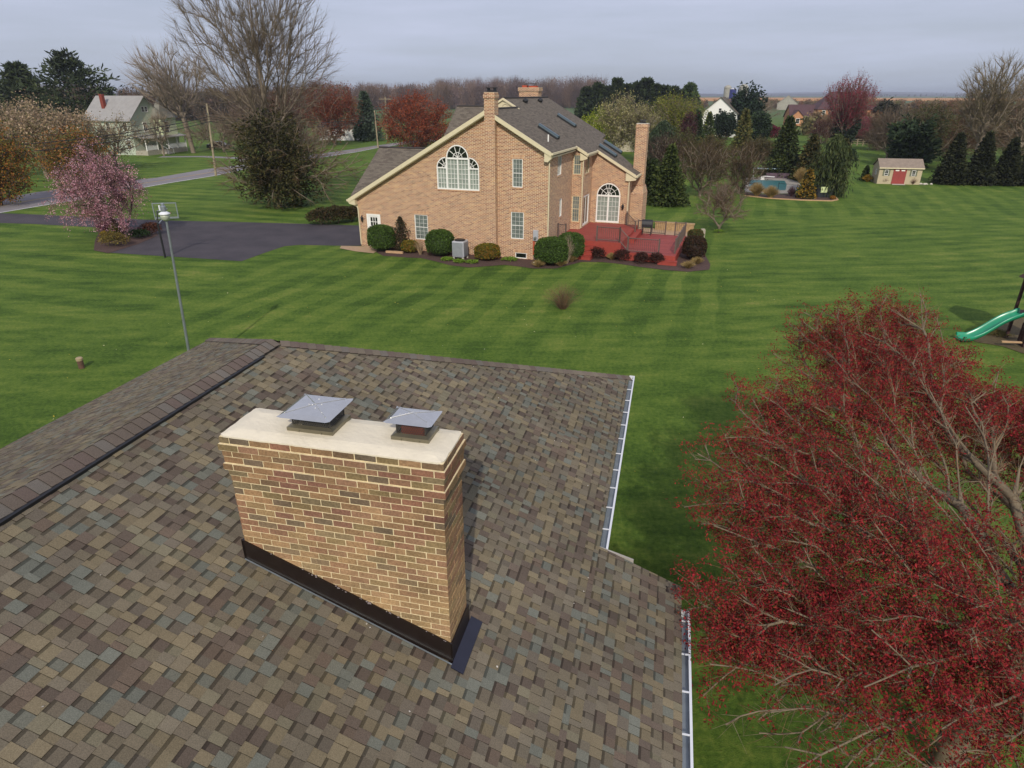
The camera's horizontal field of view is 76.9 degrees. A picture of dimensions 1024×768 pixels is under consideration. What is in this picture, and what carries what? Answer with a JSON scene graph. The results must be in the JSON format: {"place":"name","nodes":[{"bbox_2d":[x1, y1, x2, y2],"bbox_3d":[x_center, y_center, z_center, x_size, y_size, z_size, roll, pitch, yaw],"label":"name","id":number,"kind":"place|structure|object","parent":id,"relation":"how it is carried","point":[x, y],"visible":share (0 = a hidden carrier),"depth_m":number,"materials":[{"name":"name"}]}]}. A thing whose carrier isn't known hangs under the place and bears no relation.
{"place":"outdoors","nodes":[
{"label":"outdoors","id":0,"kind":"place"},
{"bbox_2d":[0,213,360,260],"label":"driveway","id":1,"kind":"structure","parent":0,"point":[237,241],"depth_m":49.58,"materials":[{"name":"asphalt"}]},
{"bbox_2d":[0,141,413,212],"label":"road","id":2,"kind":"structure","parent":0,"point":[30,203],"depth_m":78.97,"materials":[{"name":"asphalt"}]},
{"bbox_2d":[0,338,692,767],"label":"house","id":3,"kind":"structure","parent":0,"point":[440,526],"depth_m":6.59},
{"bbox_2d":[0,96,1023,767],"bbox_3d":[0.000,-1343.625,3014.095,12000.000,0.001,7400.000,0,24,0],"label":"ground","id":4,"kind":"structure","parent":0,"point":[680,352],"depth_m":32.53,"materials":[{"name":"plant"}]},
{"bbox_2d":[0,120,41,205],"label":"orange leaf tree","id":5,"kind":"object","parent":4,"relation":"on","point":[10,160],"visible":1,"depth_m":62.46,"materials":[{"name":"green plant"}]},
{"bbox_2d":[0,60,59,120],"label":"pine tree","id":6,"kind":"object","parent":4,"relation":"on","point":[8,84],"visible":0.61,"depth_m":147.62,"materials":[{"name":"green plant"}]},
{"bbox_2d":[0,87,112,175],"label":"blossom tree","id":7,"kind":"object","parent":4,"relation":"on","point":[36,123],"visible":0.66,"depth_m":82.62,"materials":[{"name":"brown plant"}]},
{"bbox_2d":[14,46,130,125],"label":"pine tree","id":8,"kind":"object","parent":4,"relation":"on","point":[59,65],"visible":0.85,"depth_m":147.61,"materials":[{"name":"green plant"}]},
{"bbox_2d":[28,121,117,184],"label":"orange leaf tree","id":9,"kind":"object","parent":4,"relation":"on","point":[53,156],"visible":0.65,"depth_m":73.41,"materials":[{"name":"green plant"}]},
{"bbox_2d":[75,107,153,168],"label":"blossom tree","id":10,"kind":"object","parent":4,"relation":"on","point":[110,137],"visible":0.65,"depth_m":91.80,"materials":[{"name":"grey plant"}]},
{"bbox_2d":[94,227,156,252],"bbox_3d":[-29.287,-11.129,49.086,4.193,0.001,10.778,-11,27,-23],"label":"mulch bed","id":11,"kind":"object","parent":4,"relation":"on","point":[103,247],"visible":0.57,"depth_m":47.18,"materials":[{"name":"brown soil"}]},
{"bbox_2d":[38,136,152,239],"bbox_3d":[-30.529,-14.161,47.421,7.504,7.854,7.104,0,24,0],"label":"cherry tree","id":12,"kind":"object","parent":11,"relation":"on","point":[100,186],"visible":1,"depth_m":46.72,"materials":[{"name":"pink plant"}]},
{"bbox_2d":[97,230,130,245],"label":"shrub","id":13,"kind":"object","parent":11,"relation":"on","point":[109,236],"visible":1,"depth_m":45.95,"materials":[{"name":"yellow plant"}]},
{"bbox_2d":[83,94,187,155],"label":"farmhouse","id":14,"kind":"object","parent":4,"relation":"on","point":[134,107],"visible":0.59,"depth_m":115.72,"materials":[{"name":"white"}]},
{"bbox_2d":[141,108,173,155],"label":"bare tree","id":15,"kind":"object","parent":4,"relation":"on","point":[156,119],"visible":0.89,"depth_m":112.86,"materials":[{"name":"grey plant"}]},
{"bbox_2d":[116,37,209,152],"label":"bare tree","id":16,"kind":"object","parent":4,"relation":"on","point":[169,86],"visible":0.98,"depth_m":113.08,"materials":[{"name":"brown plant"}]},
{"bbox_2d":[22,82,314,121],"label":"woodland","id":17,"kind":"object","parent":4,"relation":"on","point":[208,99],"visible":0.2,"depth_m":261.76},
{"bbox_2d":[158,203,189,350],"bbox_3d":[-12.348,-3.382,23.992,0.508,6.506,0.374,0,24,0],"label":"street lamp","id":18,"kind":"object","parent":4,"relation":"on","point":[164,214],"visible":0.98,"depth_m":23.55,"materials":[{"name":"metal"}]},
{"bbox_2d":[170,105,251,151],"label":"bare tree","id":19,"kind":"object","parent":4,"relation":"on","point":[219,128],"visible":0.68,"depth_m":118.57,"materials":[{"name":"brown plant"}]},
{"bbox_2d":[160,0,354,206],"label":"bare tree","id":20,"kind":"object","parent":4,"relation":"on","point":[253,45],"visible":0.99,"depth_m":56.29,"materials":[{"name":"brown plant"}]},
{"bbox_2d":[227,100,332,208],"bbox_3d":[-22.154,-20.414,61.224,8.512,12.151,8.719,-19,30,-36],"label":"dark bush","id":21,"kind":"object","parent":4,"relation":"on","point":[256,147],"visible":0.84,"depth_m":59.33,"materials":[{"name":"green plant"}]},
{"bbox_2d":[256,83,312,135],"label":"red bud tree","id":22,"kind":"object","parent":4,"relation":"on","point":[287,101],"visible":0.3,"depth_m":140.04,"materials":[{"name":"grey plant"}]},
{"bbox_2d":[203,103,368,209],"bbox_3d":[-21.429,-22.409,62.448,15.822,9.688,15.482,-18,30,-35],"label":"tree","id":23,"kind":"object","parent":4,"relation":"on","point":[328,173],"visible":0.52,"depth_m":60.94,"materials":[{"name":"brown plant"}]},
{"bbox_2d":[274,117,337,157],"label":"bare tree","id":24,"kind":"object","parent":4,"relation":"on","point":[325,135],"visible":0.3,"depth_m":106.17,"materials":[{"name":"grey plant"}]},
{"bbox_2d":[304,206,336,223],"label":"shrub","id":25,"kind":"object","parent":4,"relation":"on","point":[320,213],"visible":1,"depth_m":53.42,"materials":[{"name":"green plant"}]},
{"bbox_2d":[297,76,362,144],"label":"red bud tree","id":26,"kind":"object","parent":4,"relation":"on","point":[333,110],"visible":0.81,"depth_m":133.93,"materials":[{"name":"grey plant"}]},
{"bbox_2d":[324,205,352,223],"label":"shrub","id":27,"kind":"object","parent":4,"relation":"on","point":[340,210],"visible":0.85,"depth_m":53.87,"materials":[{"name":"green plant"}]},
{"bbox_2d":[352,90,385,140],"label":"spruce tree","id":28,"kind":"object","parent":4,"relation":"on","point":[367,131],"visible":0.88,"depth_m":147.81,"materials":[{"name":"green plant"}]},
{"bbox_2d":[374,110,378,147],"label":"utility pole","id":29,"kind":"object","parent":4,"relation":"on","point":[376,130],"visible":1,"depth_m":130.23,"materials":[{"name":"brown wood"}]},
{"bbox_2d":[0,113,451,152],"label":"power line","id":30,"kind":"object","parent":29,"relation":"attached to","point":[164,132],"visible":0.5,"depth_m":75.50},
{"bbox_2d":[293,80,463,109],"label":"woodland","id":31,"kind":"object","parent":4,"relation":"on","point":[450,97],"visible":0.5,"depth_m":442.44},
{"bbox_2d":[373,88,453,146],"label":"red bud tree","id":32,"kind":"object","parent":4,"relation":"on","point":[421,125],"visible":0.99,"depth_m":122.07,"materials":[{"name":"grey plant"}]},
{"bbox_2d":[346,83,649,259],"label":"brick house","id":33,"kind":"structure","parent":4,"relation":"on","point":[523,172],"depth_m":43.24,"materials":[{"name":"brown brick"}]},
{"bbox_2d":[414,214,427,239],"bbox_3d":[-6.212,-10.803,44.432,1.000,1.680,0.065,8,26,18],"label":"window","id":34,"kind":"structure","parent":33,"relation":"in","point":[421,221],"depth_m":44.44,"materials":[{"name":"glass"}]},
{"bbox_2d":[437,145,479,190],"bbox_3d":[-3.511,-14.046,41.884,3.010,2.785,0.116,8,26,18],"label":"arched window","id":35,"kind":"structure","parent":33,"relation":"in","point":[455,171],"depth_m":41.98,"materials":[{"name":"glass"}]},
{"bbox_2d":[511,212,523,238],"bbox_3d":[0.360,-10.331,42.065,0.880,1.720,0.065,8,26,18],"label":"window","id":36,"kind":"structure","parent":33,"relation":"in","point":[517,218],"depth_m":42.08,"materials":[{"name":"glass"}]},
{"bbox_2d":[512,159,522,187],"bbox_3d":[0.360,-13.305,40.728,0.680,1.720,0.065,8,26,18],"label":"window","id":37,"kind":"structure","parent":33,"relation":"in","point":[517,164],"depth_m":40.73,"materials":[{"name":"glass"}]},
{"bbox_2d":[595,183,619,222],"bbox_3d":[7.190,-13.546,48.279,1.780,2.850,0.098,8,26,18],"label":"patio door","id":38,"kind":"structure","parent":33,"relation":"in","point":[608,195],"depth_m":48.33,"materials":[{"name":"white paint"}]},
{"bbox_2d":[429,73,609,107],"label":"woodland","id":39,"kind":"object","parent":4,"relation":"on","point":[567,95],"visible":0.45,"depth_m":514.51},
{"bbox_2d":[376,248,709,271],"bbox_3d":[2.045,-8.953,44.267,23.611,0.001,9.939,0,24,0],"label":"mulch bed","id":40,"kind":"object","parent":4,"relation":"on","point":[704,264],"visible":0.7,"depth_m":41.90,"materials":[{"name":"brown soil"}]},
{"bbox_2d":[366,224,395,250],"bbox_3d":[-9.051,-10.120,44.694,2.094,1.834,1.981,0,24,0],"label":"shrub","id":41,"kind":"object","parent":40,"relation":"on","point":[380,237],"visible":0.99,"depth_m":44.12,"materials":[{"name":"green plant"}]},
{"bbox_2d":[391,216,410,250],"bbox_3d":[-7.671,-10.379,44.555,1.344,2.417,1.250,-12,27,-24],"label":"topiary","id":42,"kind":"object","parent":40,"relation":"on","point":[400,228],"visible":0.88,"depth_m":44.39,"materials":[{"name":"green plant"}]},
{"bbox_2d":[424,229,454,255],"bbox_3d":[-4.838,-9.507,43.335,2.081,1.829,1.850,0,24,0],"label":"shrub","id":43,"kind":"object","parent":40,"relation":"on","point":[438,242],"visible":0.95,"depth_m":42.75,"materials":[{"name":"green plant"}]},
{"bbox_2d":[452,238,468,258],"bbox_3d":[-3.416,-8.931,42.658,0.852,1.320,0.852,8,26,18],"label":"air conditioner","id":44,"kind":"object","parent":40,"relation":"on","point":[460,247],"visible":0.98,"depth_m":42.30,"materials":[{"name":"grey metal"}]},
{"bbox_2d":[473,242,500,259],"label":"shrub","id":45,"kind":"object","parent":40,"relation":"on","point":[486,251],"visible":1,"depth_m":41.98,"materials":[{"name":"yellow plant"}]},
{"bbox_2d":[533,236,568,263],"bbox_3d":[2.495,-8.481,41.110,2.303,1.784,2.176,0,24,0],"label":"shrub","id":46,"kind":"object","parent":40,"relation":"on","point":[551,250],"visible":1,"depth_m":40.47,"materials":[{"name":"green plant"}]},
{"bbox_2d":[559,232,584,257],"bbox_3d":[3.872,-9.083,42.374,1.893,1.842,1.878,0,24,0],"label":"shrub","id":47,"kind":"object","parent":40,"relation":"on","point":[578,240],"visible":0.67,"depth_m":41.77,"materials":[{"name":"green plant"}]},
{"bbox_2d":[557,211,686,265],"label":"deck","id":48,"kind":"structure","parent":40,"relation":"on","point":[611,237],"depth_m":43.67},
{"bbox_2d":[681,235,707,258],"bbox_3d":[12.025,-9.000,42.515,1.679,1.579,2.032,0,24,0],"label":"shrub","id":49,"kind":"object","parent":40,"relation":"on","point":[693,246],"visible":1,"depth_m":41.92,"materials":[{"name":"red plant"}]},
{"bbox_2d":[541,282,584,309],"bbox_3d":[2.555,-4.492,32.594,2.375,1.479,2.373,0,24,0],"label":"bush","id":50,"kind":"object","parent":4,"relation":"on","point":[562,304],"visible":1,"depth_m":32.63,"materials":[{"name":"brown plant"}]},
{"bbox_2d":[574,86,596,121],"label":"evergreen tree","id":51,"kind":"object","parent":4,"relation":"on","point":[585,95],"visible":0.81,"depth_m":220.97,"materials":[{"name":"green plant"}]},
{"bbox_2d":[584,81,605,118],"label":"evergreen tree","id":52,"kind":"object","parent":4,"relation":"on","point":[597,91],"visible":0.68,"depth_m":219.99,"materials":[{"name":"green plant"}]},
{"bbox_2d":[582,108,617,142],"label":"budding tree","id":53,"kind":"object","parent":4,"relation":"on","point":[595,125],"visible":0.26,"depth_m":115.52,"materials":[{"name":"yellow plant"}]},
{"bbox_2d":[605,76,626,107],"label":"evergreen tree","id":54,"kind":"object","parent":4,"relation":"on","point":[617,83],"visible":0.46,"depth_m":219.32,"materials":[{"name":"green plant"}]},
{"bbox_2d":[587,88,650,150],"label":"budding tree","id":55,"kind":"object","parent":4,"relation":"on","point":[612,121],"visible":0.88,"depth_m":103.48,"materials":[{"name":"green plant"}]},
{"bbox_2d":[620,97,666,149],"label":"budding tree","id":56,"kind":"object","parent":4,"relation":"on","point":[643,112],"visible":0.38,"depth_m":101.21,"materials":[{"name":"green plant"}]},
{"bbox_2d":[635,76,656,115],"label":"evergreen tree","id":57,"kind":"object","parent":4,"relation":"on","point":[648,89],"visible":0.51,"depth_m":219.04,"materials":[{"name":"green plant"}]},
{"bbox_2d":[645,157,659,194],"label":"arborvitae","id":58,"kind":"object","parent":4,"relation":"on","point":[651,165],"visible":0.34,"depth_m":65.17,"materials":[{"name":"green plant"}]},
{"bbox_2d":[647,120,683,164],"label":"weeping evergreen","id":59,"kind":"object","parent":4,"relation":"on","point":[661,127],"visible":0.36,"depth_m":96.34,"materials":[{"name":"green plant"}]},
{"bbox_2d":[646,142,690,206],"bbox_3d":[15.270,-20.284,62.703,4.857,6.094,5.070,0,24,0],"label":"arborvitae","id":60,"kind":"object","parent":4,"relation":"on","point":[667,187],"visible":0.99,"depth_m":62.13,"materials":[{"name":"green plant"}]},
{"bbox_2d":[647,131,689,167],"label":"bare tree","id":61,"kind":"object","parent":4,"relation":"on","point":[660,153],"visible":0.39,"depth_m":84.02,"materials":[{"name":"brown plant"}]},
{"bbox_2d":[641,89,710,135],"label":"budding tree","id":62,"kind":"object","parent":4,"relation":"on","point":[678,110],"visible":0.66,"depth_m":134.46,"materials":[{"name":"green plant"}]},
{"bbox_2d":[663,126,707,168],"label":"budding tree","id":63,"kind":"object","parent":4,"relation":"on","point":[691,137],"visible":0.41,"depth_m":88.59,"materials":[{"name":"green plant"}]},
{"bbox_2d":[678,111,699,138],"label":"plum tree","id":64,"kind":"object","parent":4,"relation":"on","point":[686,124],"visible":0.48,"depth_m":114.11,"materials":[{"name":"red plant"}]},
{"bbox_2d":[682,81,703,115],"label":"evergreen tree","id":65,"kind":"object","parent":4,"relation":"on","point":[689,87],"visible":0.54,"depth_m":219.72,"materials":[{"name":"green plant"}]},
{"bbox_2d":[677,137,736,195],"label":"bare tree","id":66,"kind":"object","parent":4,"relation":"on","point":[700,169],"visible":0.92,"depth_m":67.36,"materials":[{"name":"brown plant"}]},
{"bbox_2d":[694,131,734,168],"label":"budding tree","id":67,"kind":"object","parent":4,"relation":"on","point":[715,141],"visible":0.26,"depth_m":91.55,"materials":[{"name":"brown plant"}]},
{"bbox_2d":[702,97,738,136],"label":"house","id":68,"kind":"structure","parent":4,"relation":"on","point":[719,105],"depth_m":162.02,"materials":[{"name":"white paint"}]},
{"bbox_2d":[711,110,736,139],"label":"round evergreen","id":69,"kind":"object","parent":4,"relation":"on","point":[724,122],"visible":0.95,"depth_m":152.13,"materials":[{"name":"green plant"}]},
{"bbox_2d":[694,172,754,229],"bbox_3d":[16.347,-14.233,50.459,4.940,4.624,4.959,0,24,0],"label":"tree","id":70,"kind":"object","parent":4,"relation":"on","point":[720,201],"visible":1,"depth_m":50.22,"materials":[{"name":"brown plant"}]},
{"bbox_2d":[729,107,752,155],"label":"arborvitae","id":71,"kind":"object","parent":4,"relation":"on","point":[744,131],"visible":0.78,"depth_m":112.21,"materials":[{"name":"green plant"}]},
{"bbox_2d":[719,138,770,192],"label":"bare tree","id":72,"kind":"object","parent":4,"relation":"on","point":[744,162],"visible":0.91,"depth_m":69.67,"materials":[{"name":"brown plant"}]},
{"bbox_2d":[730,80,768,135],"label":"pine tree","id":73,"kind":"object","parent":4,"relation":"on","point":[752,101],"visible":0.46,"depth_m":163.24,"materials":[{"name":"green plant"}]},
{"bbox_2d":[744,135,774,160],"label":"budding tree","id":74,"kind":"object","parent":4,"relation":"on","point":[766,145],"visible":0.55,"depth_m":105.35,"materials":[{"name":"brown plant"}]},
{"bbox_2d":[750,110,772,140],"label":"round evergreen","id":75,"kind":"object","parent":4,"relation":"on","point":[761,121],"visible":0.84,"depth_m":141.69,"materials":[{"name":"green plant"}]},
{"bbox_2d":[759,115,801,176],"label":"arborvitae","id":76,"kind":"object","parent":4,"relation":"on","point":[786,150],"visible":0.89,"depth_m":83.98,"materials":[{"name":"green plant"}]},
{"bbox_2d":[745,192,835,199],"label":"mulch bed","id":77,"kind":"object","parent":4,"relation":"on","point":[787,196],"visible":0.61,"depth_m":68.03,"materials":[{"name":"brown soil"}]},
{"bbox_2d":[795,168,816,198],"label":"golden conifer","id":78,"kind":"object","parent":77,"relation":"on","point":[807,188],"visible":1,"depth_m":66.94,"materials":[{"name":"yellow plant"}]},
{"bbox_2d":[805,133,859,198],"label":"weeping evergreen","id":79,"kind":"object","parent":77,"relation":"on","point":[835,165],"visible":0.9,"depth_m":67.25,"materials":[{"name":"green plant"}]},
{"bbox_2d":[786,133,822,180],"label":"arborvitae","id":80,"kind":"object","parent":4,"relation":"on","point":[807,157],"visible":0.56,"depth_m":80.22,"materials":[{"name":"green plant"}]},
{"bbox_2d":[805,116,839,145],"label":"bare tree","id":81,"kind":"object","parent":4,"relation":"on","point":[820,131],"visible":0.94,"depth_m":128.34,"materials":[{"name":"brown plant"}]},
{"bbox_2d":[783,92,876,125],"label":"brick farmhouse","id":82,"kind":"object","parent":4,"relation":"on","point":[796,111],"visible":0.26,"depth_m":218.70,"materials":[{"name":"brown brick"}]},
{"bbox_2d":[664,283,1023,767],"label":"red maple","id":83,"kind":"object","parent":4,"relation":"on","point":[996,702],"visible":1,"depth_m":8.87,"materials":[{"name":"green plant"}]},
{"bbox_2d":[829,108,861,143],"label":"dark evergreen","id":84,"kind":"object","parent":4,"relation":"on","point":[851,133],"visible":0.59,"depth_m":132.89,"materials":[{"name":"green plant"}]},
{"bbox_2d":[820,70,880,138],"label":"red bud tree","id":85,"kind":"object","parent":4,"relation":"on","point":[850,100],"visible":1,"depth_m":129.62,"materials":[{"name":"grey plant"}]},
{"bbox_2d":[796,109,904,140],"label":"woodland","id":86,"kind":"object","parent":4,"relation":"on","point":[809,122],"visible":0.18,"depth_m":168.55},
{"bbox_2d":[855,112,900,150],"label":"bare tree","id":87,"kind":"object","parent":4,"relation":"on","point":[868,136],"visible":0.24,"depth_m":123.99,"materials":[{"name":"brown plant"}]},
{"bbox_2d":[871,97,902,117],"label":"round evergreen","id":88,"kind":"object","parent":4,"relation":"on","point":[882,105],"visible":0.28,"depth_m":173.19,"materials":[{"name":"green plant"}]},
{"bbox_2d":[863,102,919,157],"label":"bare tree","id":89,"kind":"object","parent":4,"relation":"on","point":[883,130],"visible":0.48,"depth_m":108.03,"materials":[{"name":"brown plant"}]},
{"bbox_2d":[871,158,924,184],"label":"shed","id":90,"kind":"structure","parent":4,"relation":"on","point":[898,171],"depth_m":77.95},
{"bbox_2d":[884,113,942,167],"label":"dark evergreen","id":91,"kind":"object","parent":4,"relation":"on","point":[906,135],"visible":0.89,"depth_m":94.22,"materials":[{"name":"green plant"}]},
{"bbox_2d":[902,95,966,165],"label":"budding tree","id":92,"kind":"object","parent":4,"relation":"on","point":[943,124],"visible":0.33,"depth_m":95.87,"materials":[{"name":"grey plant"}]},
{"bbox_2d":[867,98,1022,115],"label":"woodland","id":93,"kind":"object","parent":4,"relation":"on","point":[913,104],"visible":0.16,"depth_m":349.07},
{"bbox_2d":[928,131,972,185],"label":"arborvitae","id":94,"kind":"object","parent":4,"relation":"on","point":[944,171],"visible":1,"depth_m":76.92,"materials":[{"name":"green plant"}]},
{"bbox_2d":[933,87,1005,158],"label":"bare tree","id":95,"kind":"object","parent":4,"relation":"on","point":[970,142],"visible":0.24,"depth_m":100.74,"materials":[{"name":"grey plant"}]},
{"bbox_2d":[964,130,998,186],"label":"arborvitae","id":96,"kind":"object","parent":4,"relation":"on","point":[982,166],"visible":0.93,"depth_m":76.36,"materials":[{"name":"green plant"}]},
{"bbox_2d":[952,48,1023,157],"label":"bare tree","id":97,"kind":"object","parent":4,"relation":"on","point":[994,96],"visible":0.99,"depth_m":78.98,"materials":[{"name":"brown plant"}]},
{"bbox_2d":[974,318,1023,352],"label":"mulch bed","id":98,"kind":"object","parent":4,"relation":"on","point":[996,340],"visible":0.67,"depth_m":28.88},
{"bbox_2d":[955,274,1023,347],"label":"playset","id":99,"kind":"object","parent":98,"relation":"on","point":[998,321],"visible":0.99,"depth_m":28.21,"materials":[{"name":"plastic"}]},
{"bbox_2d":[989,71,1023,155],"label":"bare tree","id":100,"kind":"object","parent":4,"relation":"on","point":[1019,117],"visible":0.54,"depth_m":81.12,"materials":[{"name":"brown plant"}]},
{"bbox_2d":[994,136,1023,186],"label":"arborvitae","id":101,"kind":"object","parent":4,"relation":"on","point":[1009,165],"visible":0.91,"depth_m":76.06,"materials":[{"name":"green plant"}]},
{"bbox_2d":[0,0,1023,93],"label":"sky","id":102,"kind":"structure","parent":0,"point":[782,46],"materials":[{"name":"grey"}]},
{"bbox_2d":[121,93,1021,95],"bbox_3d":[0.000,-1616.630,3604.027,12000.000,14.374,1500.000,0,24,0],"label":"hills","id":103,"kind":"structure","parent":0,"point":[822,94],"depth_m":3187.15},
{"bbox_2d":[132,92,1012,94],"bbox_3d":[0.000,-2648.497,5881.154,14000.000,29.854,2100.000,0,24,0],"label":"hills","id":104,"kind":"structure","parent":0,"point":[922,93],"depth_m":5382.95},
{"bbox_2d":[643,228,687,235],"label":"patio","id":105,"kind":"structure","parent":0,"point":[669,232],"depth_m":51.24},
{"bbox_2d":[655,221,694,230],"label":"garden wall","id":106,"kind":"structure","parent":105,"relation":"on","point":[671,226],"depth_m":51.52,"materials":[{"name":"beige stone"}]},
{"bbox_2d":[465,98,1023,103],"bbox_3d":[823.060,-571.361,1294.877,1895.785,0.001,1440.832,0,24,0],"label":"orange field","id":107,"kind":"structure","parent":0,"point":[815,99],"depth_m":1236.03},
{"bbox_2d":[745,177,799,193],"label":"patio","id":108,"kind":"structure","parent":0,"point":[789,182],"depth_m":79.24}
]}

